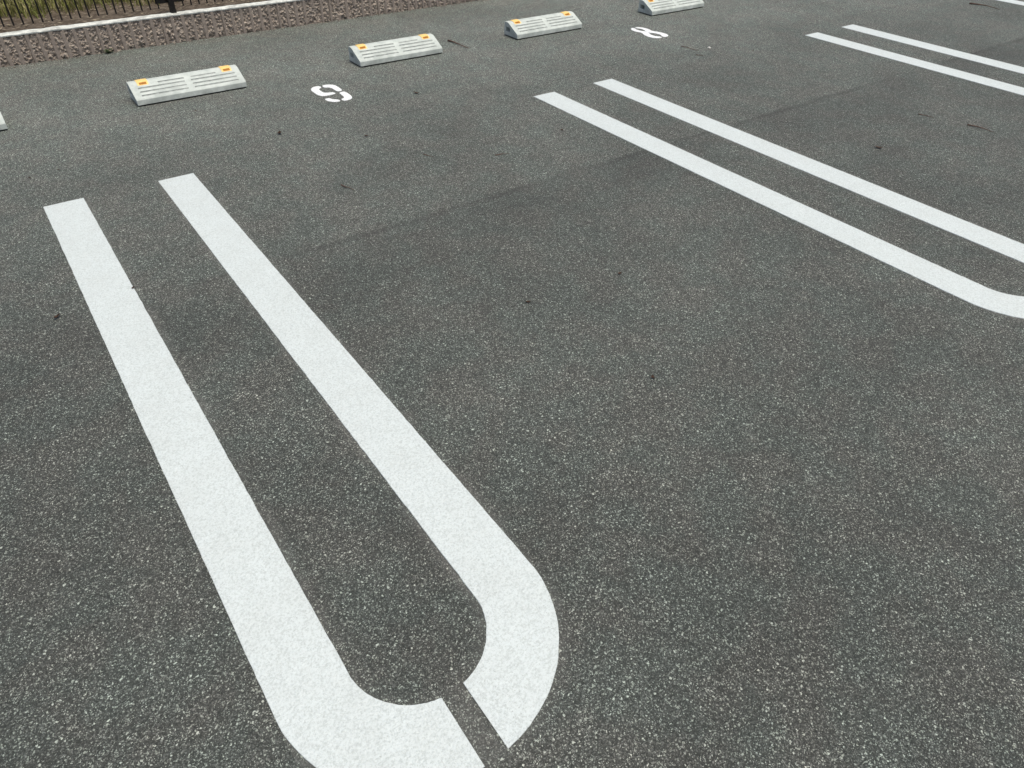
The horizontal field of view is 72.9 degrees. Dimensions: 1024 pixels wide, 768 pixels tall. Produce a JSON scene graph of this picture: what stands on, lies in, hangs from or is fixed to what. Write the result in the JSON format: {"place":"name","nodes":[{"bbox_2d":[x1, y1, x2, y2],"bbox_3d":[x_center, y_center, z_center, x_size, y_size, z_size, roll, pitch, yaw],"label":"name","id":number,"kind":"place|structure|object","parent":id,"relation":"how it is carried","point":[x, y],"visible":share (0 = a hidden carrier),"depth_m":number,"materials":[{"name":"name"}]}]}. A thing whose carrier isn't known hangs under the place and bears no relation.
{"place":"outdoors","nodes":[
{"label":"outdoors","id":0,"kind":"place"},
{"bbox_2d":[0,0,159,19],"bbox_3d":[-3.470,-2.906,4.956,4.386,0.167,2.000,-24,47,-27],"label":"grass","id":1,"kind":"structure","parent":0,"point":[12,8],"depth_m":4.48,"materials":[{"name":"green plant"}]},
{"bbox_2d":[0,0,253,29],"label":"soil strip","id":2,"kind":"object","parent":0,"point":[67,19],"visible":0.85,"depth_m":4.53,"materials":[{"name":"brown soil"}]},
{"bbox_2d":[0,0,251,29],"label":"straw litter","id":3,"kind":"object","parent":2,"relation":"on","point":[103,15],"visible":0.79,"depth_m":4.51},
{"bbox_2d":[0,0,1023,767],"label":"parking ground","id":4,"kind":"structure","parent":0,"point":[770,514],"depth_m":2.04,"materials":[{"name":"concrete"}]},
{"bbox_2d":[0,112,7,130],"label":"wheel stop","id":5,"kind":"object","parent":4,"relation":"on","point":[3,126],"visible":1,"depth_m":3.40,"materials":[{"name":"concrete"}]},
{"bbox_2d":[126,65,246,105],"bbox_3d":[-1.798,-1.663,3.850,0.590,0.096,0.160,-25,47,-27],"label":"wheel stop","id":6,"kind":"object","parent":4,"relation":"on","point":[166,88],"visible":1,"depth_m":3.82,"materials":[{"name":"white concrete"}]},
{"bbox_2d":[0,0,478,67],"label":"gravel strip","id":7,"kind":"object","parent":4,"relation":"on","point":[35,44],"depth_m":4.57,"materials":[{"name":"gravel"}]},
{"bbox_2d":[0,0,222,26],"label":"iron fence","id":8,"kind":"object","parent":7,"relation":"on","point":[171,5],"visible":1,"depth_m":4.28,"materials":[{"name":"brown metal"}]},
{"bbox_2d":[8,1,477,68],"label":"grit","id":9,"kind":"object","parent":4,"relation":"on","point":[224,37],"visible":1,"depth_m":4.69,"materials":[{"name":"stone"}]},
{"bbox_2d":[43,173,558,767],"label":"parking line","id":10,"kind":"object","parent":4,"relation":"on","point":[327,711],"visible":1,"depth_m":1.62,"materials":[{"name":"paint"}]},
{"bbox_2d":[311,84,351,101],"bbox_3d":[-1.023,-1.646,3.927,0.155,0.005,0.306,-24,47,-27],"label":"painted number","id":11,"kind":"object","parent":4,"relation":"on","point":[317,91],"visible":1,"depth_m":3.92,"materials":[{"name":"paint"}]},
{"bbox_2d":[348,33,442,66],"bbox_3d":[-0.740,-2.141,4.441,0.590,0.096,0.160,-24,47,-27],"label":"wheel stop","id":12,"kind":"object","parent":4,"relation":"on","point":[389,51],"visible":1,"depth_m":4.40,"materials":[{"name":"white concrete"}]},
{"bbox_2d":[504,11,581,38],"bbox_3d":[0.230,-2.583,4.986,0.590,0.096,0.160,-25,47,-27],"label":"wheel stop","id":13,"kind":"object","parent":4,"relation":"on","point":[536,26],"visible":1,"depth_m":4.95,"materials":[{"name":"white concrete"}]},
{"bbox_2d":[631,27,667,37],"bbox_3d":[0.996,-2.566,5.062,0.165,0.005,0.307,-24,47,-27],"label":"painted number","id":14,"kind":"object","parent":4,"relation":"on","point":[646,32],"visible":1,"depth_m":5.05,"materials":[{"name":"paint"}]},
{"bbox_2d":[638,0,703,15],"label":"wheel stop","id":15,"kind":"object","parent":4,"relation":"on","point":[655,7],"visible":1,"depth_m":5.50,"materials":[{"name":"white concrete"}]},
{"bbox_2d":[534,79,1023,318],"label":"parking line","id":16,"kind":"object","parent":4,"relation":"on","point":[952,283],"visible":1,"depth_m":3.03,"materials":[{"name":"paint"}]},
{"bbox_2d":[805,24,1023,95],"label":"parking line","id":17,"kind":"object","parent":4,"relation":"on","point":[944,69],"visible":1,"depth_m":4.73,"materials":[{"name":"paint"}]},
{"bbox_2d":[969,3,999,9],"bbox_3d":[4.040,-3.227,5.913,0.046,0.016,0.254,-26,48,-28],"label":"twig","id":18,"kind":"object","parent":4,"relation":"on","point":[982,4],"visible":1,"depth_m":5.92,"materials":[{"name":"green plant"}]},
{"bbox_2d":[997,0,1023,5],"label":"parking line","id":19,"kind":"object","parent":4,"relation":"on","point":[1016,2],"visible":1,"depth_m":6.08,"materials":[{"name":"paint"}]}
]}

